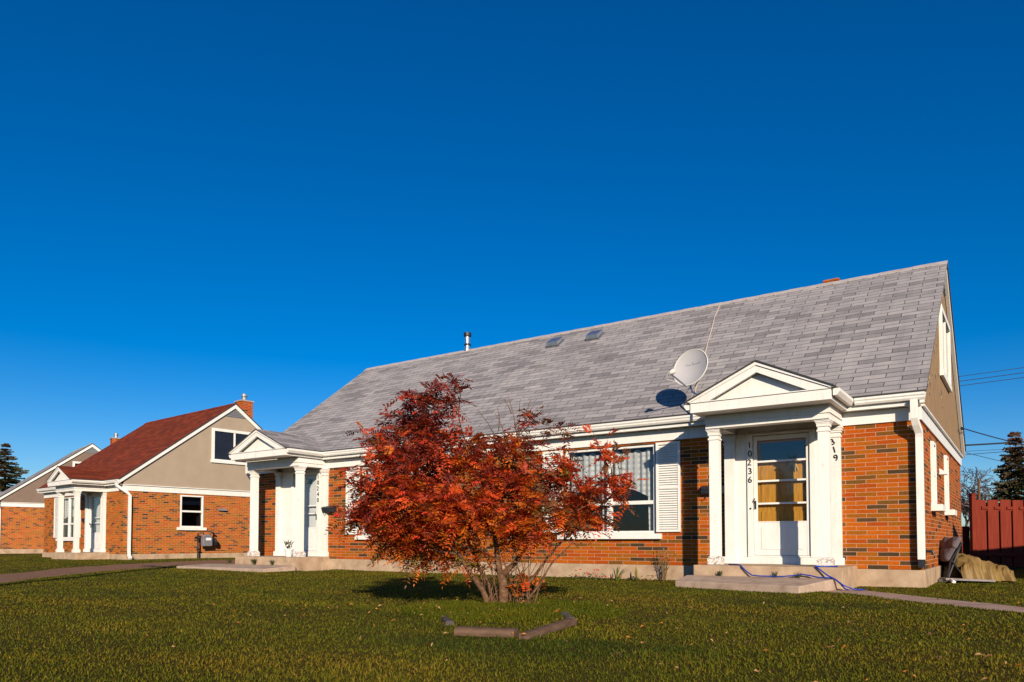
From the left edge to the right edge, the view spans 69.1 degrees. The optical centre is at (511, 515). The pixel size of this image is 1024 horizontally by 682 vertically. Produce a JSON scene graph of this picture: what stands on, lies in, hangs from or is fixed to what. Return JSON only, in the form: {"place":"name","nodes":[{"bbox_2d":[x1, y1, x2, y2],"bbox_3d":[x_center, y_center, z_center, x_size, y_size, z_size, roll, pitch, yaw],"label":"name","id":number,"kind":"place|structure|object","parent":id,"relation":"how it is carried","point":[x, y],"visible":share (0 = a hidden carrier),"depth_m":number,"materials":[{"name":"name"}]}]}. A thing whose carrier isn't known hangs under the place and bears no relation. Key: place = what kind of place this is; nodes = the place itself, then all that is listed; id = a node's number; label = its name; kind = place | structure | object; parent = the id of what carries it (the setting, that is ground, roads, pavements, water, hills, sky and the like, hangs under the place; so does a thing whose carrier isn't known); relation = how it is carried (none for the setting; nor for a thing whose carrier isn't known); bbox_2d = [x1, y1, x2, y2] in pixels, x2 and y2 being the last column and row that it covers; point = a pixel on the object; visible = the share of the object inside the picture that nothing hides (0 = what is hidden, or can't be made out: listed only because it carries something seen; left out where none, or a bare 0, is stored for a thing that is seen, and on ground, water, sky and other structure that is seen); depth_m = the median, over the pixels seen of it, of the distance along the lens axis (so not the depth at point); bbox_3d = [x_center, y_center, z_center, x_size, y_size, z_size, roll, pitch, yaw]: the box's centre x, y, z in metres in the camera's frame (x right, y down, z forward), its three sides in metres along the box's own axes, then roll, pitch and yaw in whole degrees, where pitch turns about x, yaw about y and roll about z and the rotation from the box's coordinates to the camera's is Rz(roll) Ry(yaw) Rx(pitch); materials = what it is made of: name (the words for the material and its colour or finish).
{"place":"outdoors","nodes":[
{"label":"outdoors","id":0,"kind":"place"},
{"bbox_2d":[0,560,234,582],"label":"driveway","id":1,"kind":"structure","parent":0,"point":[10,577],"depth_m":18.84,"materials":[{"name":"grey concrete"}]},
{"bbox_2d":[0,553,1023,681],"bbox_3d":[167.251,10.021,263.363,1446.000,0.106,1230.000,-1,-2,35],"label":"lawn","id":2,"kind":"structure","parent":0,"point":[627,672],"depth_m":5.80,"materials":[{"name":"plant"}]},
{"bbox_2d":[0,443,28,491],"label":"spruce tree","id":3,"kind":"object","parent":2,"relation":"on","point":[10,475],"visible":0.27,"depth_m":73.80,"materials":[{"name":"green plant"}]},
{"bbox_2d":[0,433,120,553],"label":"brick house","id":4,"kind":"structure","parent":2,"relation":"on","point":[22,517],"depth_m":40.91,"materials":[{"name":"orange brick"}]},
{"bbox_2d":[36,393,262,559],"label":"brick house","id":5,"kind":"structure","parent":2,"relation":"on","point":[168,488],"depth_m":28.80,"materials":[{"name":"orange brick"}]},
{"bbox_2d":[56,496,73,540],"bbox_3d":[-17.970,0.145,30.184,1.960,1.790,0.300,-2,-3,39],"label":"window","id":6,"kind":"structure","parent":5,"relation":"in","point":[68,503],"depth_m":30.19,"materials":[{"name":"white paint"}]},
{"bbox_2d":[89,494,100,547],"bbox_3d":[-15.856,0.233,28.295,0.924,2.040,0.107,-2,-3,39],"label":"door","id":7,"kind":"structure","parent":5,"relation":"in","point":[95,536],"depth_m":28.39,"materials":[{"name":"white paint"}]},
{"bbox_2d":[93,496,100,531],"bbox_3d":[-15.775,0.246,28.393,0.936,2.080,0.050,-2,-3,39],"label":"inner door","id":8,"kind":"structure","parent":5,"relation":"in","point":[96,499],"depth_m":28.48,"materials":[{"name":"white paint"}]},
{"bbox_2d":[177,495,206,529],"bbox_3d":[-12.410,-0.094,28.818,0.150,1.350,1.160,-2,-3,39],"label":"window","id":9,"kind":"structure","parent":5,"relation":"in","point":[191,507],"depth_m":28.84,"materials":[{"name":"white paint"}]},
{"bbox_2d":[195,532,217,557],"bbox_3d":[-11.960,1.178,29.018,0.432,1.102,0.913,-2,-3,39],"label":"gas meter","id":10,"kind":"object","parent":5,"relation":"attached to","point":[207,540],"visible":0.98,"depth_m":28.84,"materials":[{"name":"grey metal"}]},
{"bbox_2d":[211,428,250,464],"bbox_3d":[-11.279,-2.760,30.229,0.067,1.380,2.010,-2,-3,39],"label":"window","id":11,"kind":"structure","parent":5,"relation":"in","point":[223,440],"depth_m":29.91,"materials":[{"name":"white paint"}]},
{"bbox_2d":[176,564,295,572],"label":"step slab","id":12,"kind":"structure","parent":2,"relation":"on","point":[255,568],"depth_m":18.03,"materials":[{"name":"concrete"}]},
{"bbox_2d":[441,615,453,624],"bbox_3d":[-0.589,0.957,6.667,0.083,0.084,0.686,0,-3,-10],"label":"garden timber","id":13,"kind":"object","parent":2,"relation":"on","point":[445,619],"visible":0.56,"depth_m":6.43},
{"bbox_2d":[324,372,647,603],"bbox_3d":[-0.335,-0.268,8.261,3.366,2.624,2.152,1,-2,-16],"label":"rowan tree","id":14,"kind":"object","parent":2,"relation":"on","point":[399,510],"visible":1,"depth_m":7.97,"materials":[{"name":"red plant"}]},
{"bbox_2d":[454,626,518,637],"bbox_3d":[-0.197,0.889,5.644,0.474,0.080,0.135,-1,-2,16],"label":"garden timber","id":15,"kind":"object","parent":2,"relation":"on","point":[480,631],"visible":0.84,"depth_m":5.59,"materials":[{"name":"brown wood"}]},
{"bbox_2d":[20,588,1023,681],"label":"fallen leaves","id":16,"kind":"object","parent":2,"relation":"on","point":[987,655],"visible":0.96,"depth_m":5.73,"materials":[{"name":"orange plant"}]},
{"bbox_2d":[519,618,576,639],"bbox_3d":[0.298,0.897,5.874,0.094,0.072,0.918,-1,-1,27],"label":"garden timber","id":17,"kind":"object","parent":2,"relation":"on","point":[563,624],"visible":0.88,"depth_m":5.79,"materials":[{"name":"wood"}]},
{"bbox_2d":[560,612,573,618],"bbox_3d":[0.507,0.957,6.810,0.104,0.105,0.306,0,2,-6],"label":"garden timber","id":18,"kind":"object","parent":2,"relation":"on","point":[565,614],"visible":0.31,"depth_m":6.79,"materials":[{"name":"grey wood"}]},
{"bbox_2d":[565,569,611,578],"bbox_3d":[1.446,1.141,14.298,1.103,0.224,0.387,-1,-2,35],"label":"plant","id":19,"kind":"object","parent":2,"relation":"on","point":[584,576],"visible":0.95,"depth_m":14.32,"materials":[{"name":"red plant"}]},
{"bbox_2d":[227,260,965,589],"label":"brick house","id":20,"kind":"structure","parent":2,"relation":"on","point":[847,392],"depth_m":14.12,"materials":[{"name":"orange"}]},
{"bbox_2d":[282,539,294,556],"bbox_3d":[-5.626,0.821,18.789,0.344,0.451,0.403,0,-2,-9],"label":"flower pot","id":21,"kind":"object","parent":20,"relation":"on","point":[288,550],"visible":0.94,"depth_m":18.74,"materials":[{"name":"white ceramic"}]},
{"bbox_2d":[294,472,316,550],"bbox_3d":[-5.386,-0.103,19.372,0.924,2.040,0.106,-1,-2,35],"label":"door","id":22,"kind":"structure","parent":20,"relation":"in","point":[310,533],"depth_m":19.27,"materials":[{"name":"white paint"}]},
{"bbox_2d":[304,475,316,550],"bbox_3d":[-5.314,-0.090,19.475,0.936,2.080,0.050,-1,-2,35],"label":"inner door","id":23,"kind":"structure","parent":20,"relation":"in","point":[310,480],"depth_m":19.44,"materials":[{"name":"white paint"}]},
{"bbox_2d":[321,506,335,514],"bbox_3d":[-4.621,-0.121,18.745,0.440,0.240,0.125,-1,-2,35],"label":"mailbox","id":24,"kind":"object","parent":20,"relation":"attached to","point":[325,509],"visible":0.91,"depth_m":18.69,"materials":[{"name":"black metal"}]},
{"bbox_2d":[354,467,420,539],"bbox_3d":[-2.866,-0.315,17.765,2.230,1.790,0.299,-1,-2,35],"label":"window","id":25,"kind":"structure","parent":20,"relation":"in","point":[362,537],"depth_m":18.18,"materials":[{"name":"white paint"}]},
{"bbox_2d":[557,443,661,538],"bbox_3d":[1.901,-0.432,14.471,2.220,1.790,0.299,-1,-2,35],"label":"window","id":26,"kind":"structure","parent":20,"relation":"in","point":[642,464],"depth_m":14.29,"materials":[{"name":"white paint"}]},
{"bbox_2d":[666,349,707,394],"bbox_3d":[3.121,-2.404,12.961,0.742,1.155,0.752,-1,-2,23],"label":"satellite dish","id":27,"kind":"object","parent":20,"relation":"on","point":[690,368],"visible":0.99,"depth_m":13.22,"materials":[{"name":"metal"}]},
{"bbox_2d":[690,303,720,397],"bbox_3d":[4.055,-3.562,15.427,0.178,3.094,4.641,-1,-2,21],"label":"antenna cable","id":28,"kind":"object","parent":20,"relation":"attached to","point":[696,384],"visible":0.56,"depth_m":15.70,"materials":[{"name":"beige plastic"}]},
{"bbox_2d":[700,485,724,497],"bbox_3d":[3.554,-0.418,13.168,0.440,0.240,0.125,-1,-2,35],"label":"mailbox","id":29,"kind":"object","parent":20,"relation":"attached to","point":[704,490],"visible":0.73,"depth_m":13.19,"materials":[{"name":"black metal"}]},
{"bbox_2d":[753,432,810,555],"bbox_3d":[4.530,-0.346,12.520,0.924,2.040,0.107,-1,-2,35],"label":"door","id":30,"kind":"structure","parent":20,"relation":"in","point":[770,537],"depth_m":12.52,"materials":[{"name":"white paint"}]},
{"bbox_2d":[757,437,806,555],"bbox_3d":[4.602,-0.333,12.623,0.936,2.080,0.050,-1,-2,35],"label":"inner door","id":31,"kind":"structure","parent":20,"relation":"in","point":[780,491],"depth_m":12.63,"materials":[{"name":"yellow wood"}]},
{"bbox_2d":[787,455,798,470],"bbox_3d":[4.727,-0.881,12.506,0.187,0.288,0.046,-1,-2,35],"label":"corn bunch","id":32,"kind":"object","parent":20,"relation":"hanging from","point":[792,464],"visible":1,"depth_m":12.49,"materials":[{"name":"beige plant"}]},
{"bbox_2d":[930,441,945,511],"bbox_3d":[7.300,-0.661,12.800,0.230,1.190,0.630,-1,-2,35],"label":"window","id":33,"kind":"structure","parent":20,"relation":"in","point":[935,507],"depth_m":12.61,"materials":[{"name":"white paint"}]},
{"bbox_2d":[939,304,951,392],"bbox_3d":[8.730,-3.321,14.971,0.067,1.380,2.010,-1,-2,35],"label":"window","id":34,"kind":"structure","parent":20,"relation":"in","point":[944,328],"depth_m":14.94,"materials":[{"name":"white paint"}]},
{"bbox_2d":[944,455,956,515],"bbox_3d":[8.733,-0.588,14.872,0.230,1.190,0.630,-1,-2,35],"label":"window","id":35,"kind":"structure","parent":20,"relation":"in","point":[952,512],"depth_m":14.69,"materials":[{"name":"white paint"}]},
{"bbox_2d":[963,428,1023,444],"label":"service line","id":36,"kind":"object","parent":20,"relation":"attached to","point":[992,436],"visible":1,"depth_m":18.65,"materials":[{"name":"grey metal"}]},
{"bbox_2d":[965,452,1023,466],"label":"service line","id":37,"kind":"object","parent":20,"relation":"attached to","point":[994,459],"visible":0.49,"depth_m":30.09,"materials":[{"name":"grey metal"}]},
{"bbox_2d":[966,441,1023,445],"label":"power line","id":38,"kind":"object","parent":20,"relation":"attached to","point":[986,444],"visible":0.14,"depth_m":49.95,"materials":[{"name":"grey metal"}]},
{"bbox_2d":[591,569,619,580],"bbox_3d":[1.751,1.125,13.972,0.623,0.228,0.270,-1,-2,35],"label":"plant","id":39,"kind":"object","parent":2,"relation":"on","point":[603,576],"visible":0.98,"depth_m":13.98,"materials":[{"name":"green plant"}]},
{"bbox_2d":[613,564,626,579],"bbox_3d":[2.066,1.053,13.817,0.376,0.316,0.131,-2,-3,42],"label":"iris plant","id":40,"kind":"object","parent":2,"relation":"on","point":[620,574],"visible":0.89,"depth_m":13.89,"materials":[{"name":"green plant"}]},
{"bbox_2d":[634,575,666,581],"bbox_3d":[2.534,1.145,13.580,0.680,0.150,0.306,-1,-2,35],"label":"plant","id":41,"kind":"object","parent":2,"relation":"on","point":[651,577],"visible":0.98,"depth_m":13.57,"materials":[{"name":"plant"}]},
{"bbox_2d":[657,545,675,580],"bbox_3d":[2.789,0.862,13.451,0.440,0.672,0.133,-1,-2,35],"label":"dry plant","id":42,"kind":"object","parent":2,"relation":"on","point":[664,573],"visible":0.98,"depth_m":13.47,"materials":[{"name":"beige plant"}]},
{"bbox_2d":[675,575,835,593],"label":"step slab","id":43,"kind":"structure","parent":2,"relation":"on","point":[780,584],"depth_m":10.96,"materials":[{"name":"concrete"}]},
{"bbox_2d":[728,564,864,590],"bbox_3d":[4.243,0.930,11.300,2.048,0.348,0.394,-1,-2,35],"label":"garden hose","id":44,"kind":"object","parent":43,"relation":"on","point":[830,577],"visible":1,"depth_m":11.08,"materials":[{"name":"blue rubber"}]},
{"bbox_2d":[937,579,951,582],"bbox_3d":[7.495,1.139,12.928,0.289,0.078,0.273,0,-2,6],"label":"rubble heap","id":45,"kind":"object","parent":2,"relation":"on","point":[943,580],"visible":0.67,"depth_m":12.83,"materials":[{"name":"grey stone"}]},
{"bbox_2d":[939,537,967,581],"bbox_3d":[7.867,0.794,13.389,0.366,0.818,0.631,0,-2,7],"label":"wheelbarrow","id":46,"kind":"object","parent":2,"relation":"on","point":[949,548],"visible":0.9,"depth_m":13.21,"materials":[{"name":"black metal"}]},
{"bbox_2d":[962,526,969,554],"bbox_3d":[11.349,0.818,19.672,1.300,1.200,0.100,-1,-2,35],"label":"board fence","id":47,"kind":"object","parent":2,"relation":"on","point":[965,541],"visible":0.11,"depth_m":19.35,"materials":[{"name":"red paint"}]},
{"bbox_2d":[939,577,995,581],"bbox_3d":[7.927,1.123,12.966,0.840,0.036,0.260,2,-2,3],"label":"wooden board","id":48,"kind":"object","parent":2,"relation":"on","point":[963,579],"visible":0.9,"depth_m":12.84,"materials":[{"name":"white wood"}]},
{"bbox_2d":[977,478,980,499],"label":"utility pole","id":49,"kind":"object","parent":2,"relation":"on","point":[978,488],"visible":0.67,"depth_m":49.91,"materials":[{"name":"brown wood"}]},
{"bbox_2d":[961,489,999,525],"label":"bare tree","id":50,"kind":"object","parent":2,"relation":"on","point":[965,508],"visible":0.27,"depth_m":61.18,"materials":[{"name":"grey plant"}]},
{"bbox_2d":[950,553,1016,581],"bbox_3d":[8.453,0.925,13.306,1.124,0.486,0.819,0,-2,2],"label":"tarpaulin","id":51,"kind":"object","parent":2,"relation":"on","point":[970,567],"visible":0.93,"depth_m":13.05,"materials":[{"name":"beige fabric"}]},
{"bbox_2d":[960,466,1010,509],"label":"bare tree","id":52,"kind":"object","parent":2,"relation":"on","point":[973,490],"visible":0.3,"depth_m":59.43,"materials":[{"name":"grey plant"}]},
{"bbox_2d":[968,493,1023,566],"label":"board fence","id":53,"kind":"object","parent":2,"relation":"on","point":[996,532],"visible":0.84,"depth_m":19.30,"materials":[{"name":"red paint"}]},
{"bbox_2d":[986,431,1023,502],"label":"spruce tree","id":54,"kind":"object","parent":2,"relation":"on","point":[1015,484],"visible":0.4,"depth_m":39.82,"materials":[{"name":"green plant"}]},
{"bbox_2d":[0,0,1023,532],"label":"sky","id":55,"kind":"structure","parent":0,"point":[205,204],"materials":[{"name":"blue"}]},
{"bbox_2d":[823,589,1023,612],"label":"path","id":56,"kind":"structure","parent":0,"point":[893,596],"depth_m":8.89,"materials":[{"name":"concrete"}]},
{"bbox_2d":[959,372,1023,381],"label":"power line","id":57,"kind":"object","parent":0,"point":[993,376],"visible":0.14,"depth_m":54.97,"materials":[{"name":"grey metal"}]},
{"bbox_2d":[959,367,1023,376],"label":"power line","id":58,"kind":"object","parent":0,"point":[993,371],"visible":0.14,"depth_m":54.97,"materials":[{"name":"grey metal"}]},
{"bbox_2d":[960,377,1023,385],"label":"power line","id":59,"kind":"object","parent":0,"point":[990,381],"visible":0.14,"depth_m":54.98,"materials":[{"name":"grey metal"}]}
]}

